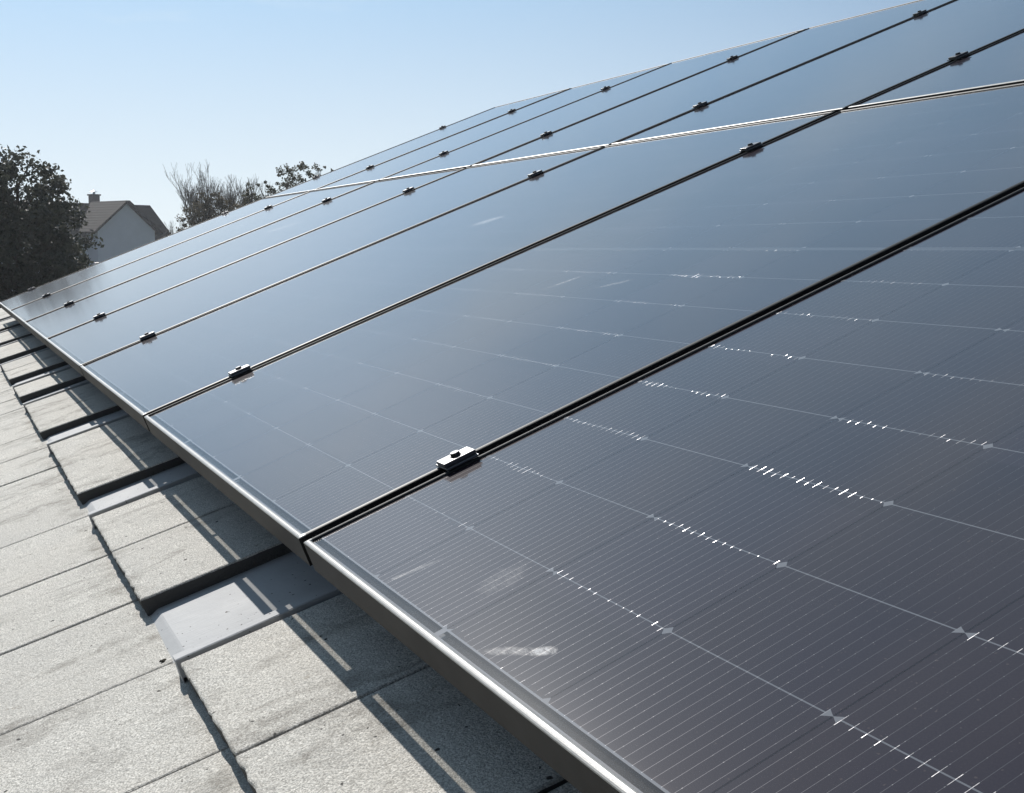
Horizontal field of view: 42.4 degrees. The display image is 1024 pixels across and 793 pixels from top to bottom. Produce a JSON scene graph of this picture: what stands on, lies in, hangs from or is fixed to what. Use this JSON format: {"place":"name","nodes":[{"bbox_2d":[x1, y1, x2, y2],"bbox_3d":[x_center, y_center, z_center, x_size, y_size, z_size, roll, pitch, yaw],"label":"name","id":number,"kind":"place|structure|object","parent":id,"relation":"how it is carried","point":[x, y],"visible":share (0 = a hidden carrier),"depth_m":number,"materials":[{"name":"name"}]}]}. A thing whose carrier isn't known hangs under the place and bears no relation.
{"place":"outdoors","nodes":[
{"label":"outdoors","id":0,"kind":"place"},
{"bbox_2d":[9,190,169,290],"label":"gabled house","id":1,"kind":"structure","parent":0,"point":[120,227],"depth_m":95.24,"materials":[{"name":"paint"}]},
{"bbox_2d":[0,0,916,233],"label":"sky","id":2,"kind":"structure","parent":0,"point":[107,92],"materials":[{"name":"blue"}]},
{"label":"ground","id":3,"kind":"structure","parent":0,"visible":0},
{"bbox_2d":[0,144,103,307],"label":"evergreen tree","id":4,"kind":"object","parent":3,"relation":"on","point":[53,253],"visible":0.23,"depth_m":27.81,"materials":[{"name":"green plant"}]},
{"bbox_2d":[53,238,98,280],"bbox_3d":[-9.798,-0.522,29.950,1.922,6.234,2.026,3,7,25],"label":"evergreen tree","id":5,"kind":"object","parent":3,"relation":"on","point":[84,254],"depth_m":29.64,"materials":[{"name":"green plant"}]},
{"bbox_2d":[162,217,188,235],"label":"bare tree","id":6,"kind":"object","parent":3,"relation":"on","point":[170,232],"visible":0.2,"depth_m":59.08,"materials":[{"name":"plant"}]},
{"bbox_2d":[162,160,238,225],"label":"bare tree","id":7,"kind":"object","parent":3,"relation":"on","point":[188,197],"visible":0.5,"depth_m":57.62,"materials":[{"name":"brown plant"}]},
{"bbox_2d":[175,192,233,231],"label":"brown bush","id":8,"kind":"object","parent":3,"relation":"on","point":[204,207],"visible":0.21,"depth_m":56.54,"materials":[{"name":"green plant"}]},
{"bbox_2d":[215,199,242,211],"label":"brown bush","id":9,"kind":"object","parent":3,"relation":"on","point":[236,205],"visible":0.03,"depth_m":56.77,"materials":[{"name":"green plant"}]},
{"bbox_2d":[215,173,271,213],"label":"bare tree","id":10,"kind":"object","parent":3,"relation":"on","point":[231,196],"visible":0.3,"depth_m":58.12,"materials":[{"name":"plant"}]},
{"bbox_2d":[241,182,259,204],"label":"olive tree","id":11,"kind":"object","parent":3,"relation":"on","point":[250,198],"visible":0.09,"depth_m":52.89,"materials":[{"name":"green plant"}]},
{"bbox_2d":[253,180,275,200],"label":"olive tree","id":12,"kind":"object","parent":3,"relation":"on","point":[272,191],"visible":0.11,"depth_m":53.27,"materials":[{"name":"green plant"}]},
{"bbox_2d":[275,163,295,192],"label":"olive tree","id":13,"kind":"object","parent":3,"relation":"on","point":[286,185],"visible":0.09,"depth_m":53.32,"materials":[{"name":"green plant"}]},
{"bbox_2d":[290,161,318,185],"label":"olive tree","id":14,"kind":"object","parent":3,"relation":"on","point":[301,166],"visible":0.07,"depth_m":53.39,"materials":[{"name":"green plant"}]},
{"bbox_2d":[311,162,332,178],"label":"olive tree","id":15,"kind":"object","parent":3,"relation":"on","point":[318,169],"visible":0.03,"depth_m":53.48,"materials":[{"name":"green plant"}]},
{"bbox_2d":[0,308,658,792],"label":"tiled house","id":16,"kind":"structure","parent":3,"relation":"on","point":[132,552],"depth_m":1.57,"materials":[{"name":"concrete"}]},
{"bbox_3d":[0.354,-0.900,4.731,0.120,0.076,8.140,-26,15,-19],"label":"rail","id":17,"kind":"object","parent":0,"visible":0},
{"bbox_2d":[265,88,569,197],"bbox_3d":[-0.595,-1.521,8.035,1.688,0.035,1.134,-26,15,-19],"label":"solar panel","id":18,"kind":"object","parent":17,"relation":"attached to","point":[398,150],"visible":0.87,"depth_m":8.00,"materials":[{"name":"black glass"}]},
{"bbox_2d":[314,63,668,190],"bbox_3d":[-0.132,-1.402,6.984,1.688,0.035,1.134,-26,15,-19],"label":"solar panel","id":19,"kind":"object","parent":17,"relation":"attached to","point":[378,172],"visible":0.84,"depth_m":6.95,"materials":[{"name":"black glass"}]},
{"bbox_2d":[540,131,551,135],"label":"panel clamp","id":20,"kind":"object","parent":17,"relation":"on","point":[546,133],"visible":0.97,"depth_m":5.23,"materials":[{"name":"metal"}]},
{"bbox_2d":[380,29,804,180],"bbox_3d":[0.331,-1.286,5.934,1.688,0.035,1.134,-26,15,-19],"label":"solar panel","id":21,"kind":"object","parent":17,"relation":"attached to","point":[499,142],"visible":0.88,"depth_m":5.88,"materials":[{"name":"black glass"}]},
{"bbox_2d":[692,101,707,107],"bbox_3d":[0.602,-0.914,4.193,0.041,0.045,0.037,-26,15,-19],"label":"panel clamp","id":22,"kind":"object","parent":17,"relation":"attached to","point":[699,104],"visible":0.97,"depth_m":4.18,"materials":[{"name":"metal"}]},
{"bbox_2d":[472,0,953,166],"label":"solar panel","id":23,"kind":"object","parent":17,"relation":"attached to","point":[609,127],"visible":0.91,"depth_m":4.81,"materials":[{"name":"black glass"}]},
{"bbox_2d":[611,0,1023,144],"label":"solar panel","id":24,"kind":"object","parent":17,"relation":"attached to","point":[849,75],"visible":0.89,"depth_m":3.71,"materials":[{"name":"black glass"}]},
{"bbox_2d":[848,30,1023,109],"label":"solar panel","id":25,"kind":"object","parent":17,"relation":"attached to","point":[999,63],"visible":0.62,"depth_m":2.91,"materials":[{"name":"black glass"}]},
{"bbox_2d":[947,51,969,60],"bbox_3d":[1.068,-0.798,3.144,0.041,0.045,0.037,-26,16,-19],"label":"panel clamp","id":26,"kind":"object","parent":17,"relation":"attached to","point":[957,55],"visible":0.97,"depth_m":3.13,"materials":[{"name":"metal"}]},
{"bbox_3d":[-1.230,-0.139,4.118,0.120,0.076,8.140,-26,15,-19],"label":"rail","id":27,"kind":"object","parent":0,"visible":0},
{"bbox_2d":[93,312,104,318],"bbox_3d":[-1.444,-0.271,4.631,0.041,0.045,0.037,-26,16,-20],"label":"panel clamp","id":28,"kind":"object","parent":27,"relation":"on","point":[98,315],"visible":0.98,"depth_m":4.62,"materials":[{"name":"metal"}]},
{"bbox_2d":[139,331,155,339],"bbox_3d":[-0.984,-0.152,3.579,0.041,0.045,0.037,-26,15,-19],"label":"panel clamp","id":29,"kind":"object","parent":27,"relation":"attached to","point":[147,335],"visible":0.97,"depth_m":3.57,"materials":[{"name":"metal"}]},
{"bbox_2d":[0,191,309,315],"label":"solar panel","id":30,"kind":"object","parent":27,"relation":"attached to","point":[77,277],"visible":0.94,"depth_m":7.44,"materials":[{"name":"black glass"}]},
{"bbox_2d":[10,182,372,328],"bbox_3d":[-1.586,-0.705,6.421,1.688,0.038,1.134,-26,15,-19],"label":"solar panel","id":31,"kind":"object","parent":27,"relation":"attached to","point":[22,314],"visible":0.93,"depth_m":6.37,"materials":[{"name":"black glass"}]},
{"bbox_2d":[228,364,251,376],"bbox_3d":[-0.517,-0.036,2.530,0.041,0.045,0.037,-26,15,-19],"label":"panel clamp","id":32,"kind":"object","parent":27,"relation":"on","point":[238,370],"visible":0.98,"depth_m":2.52,"materials":[{"name":"metal"}]},
{"bbox_2d":[24,168,463,346],"bbox_3d":[-1.123,-0.587,5.372,1.688,0.035,1.134,-26,15,-19],"label":"solar panel","id":33,"kind":"object","parent":27,"relation":"attached to","point":[42,328],"visible":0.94,"depth_m":5.31,"materials":[{"name":"black glass"}]},
{"bbox_2d":[46,147,601,376],"bbox_3d":[-0.660,-0.470,4.320,1.688,0.035,1.134,-26,15,-19],"label":"solar panel","id":34,"kind":"object","parent":27,"relation":"attached to","point":[76,348],"visible":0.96,"depth_m":4.23,"materials":[{"name":"black glass"}]},
{"bbox_2d":[436,447,478,470],"bbox_3d":[-0.057,0.083,1.479,0.041,0.046,0.037,-26,16,-19],"label":"panel clamp","id":35,"kind":"object","parent":27,"relation":"on","point":[454,459],"visible":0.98,"depth_m":1.47,"materials":[{"name":"metal"}]},
{"bbox_2d":[80,111,835,431],"bbox_3d":[-0.197,-0.353,3.270,1.688,0.037,1.134,-26,15,-19],"label":"solar panel","id":36,"kind":"object","parent":27,"relation":"attached to","point":[168,367],"visible":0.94,"depth_m":3.13,"materials":[{"name":"black glass"}]},
{"bbox_2d":[144,83,1023,565],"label":"solar panel","id":37,"kind":"object","parent":27,"relation":"attached to","point":[330,431],"visible":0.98,"depth_m":2.01,"materials":[{"name":"black glass"}]},
{"bbox_2d":[304,187,1023,792],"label":"solar panel","id":38,"kind":"object","parent":27,"relation":"attached to","point":[780,549],"visible":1,"depth_m":1.03,"materials":[{"name":"black glass"}]},
{"bbox_3d":[-0.175,-0.645,4.526,0.120,0.076,8.140,-26,15,-19],"label":"rail","id":39,"kind":"object","parent":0,"visible":0},
{"bbox_2d":[402,187,413,191],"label":"panel clamp","id":40,"kind":"object","parent":39,"relation":"on","point":[408,189],"visible":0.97,"depth_m":5.03,"materials":[{"name":"metal"}]},
{"bbox_2d":[527,170,543,176],"bbox_3d":[0.075,-0.660,3.989,0.041,0.045,0.037,-26,15,-19],"label":"panel clamp","id":41,"kind":"object","parent":39,"relation":"attached to","point":[535,172],"visible":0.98,"depth_m":3.98,"materials":[{"name":"metal"}]},
{"bbox_2d":[739,142,762,151],"bbox_3d":[0.536,-0.542,2.938,0.041,0.045,0.037,-26,15,-19],"label":"panel clamp","id":42,"kind":"object","parent":39,"relation":"on","point":[750,146],"visible":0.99,"depth_m":2.92,"materials":[{"name":"metal"}]},
{"bbox_3d":[1.145,-1.280,5.038,0.120,0.076,8.140,-26,15,-19],"label":"rail","id":43,"kind":"object","parent":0,"visible":0},
{"bbox_2d":[913,10,926,15],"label":"panel clamp","id":44,"kind":"object","parent":43,"relation":"attached to","point":[919,12],"visible":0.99,"depth_m":4.49,"materials":[{"name":"metal"}]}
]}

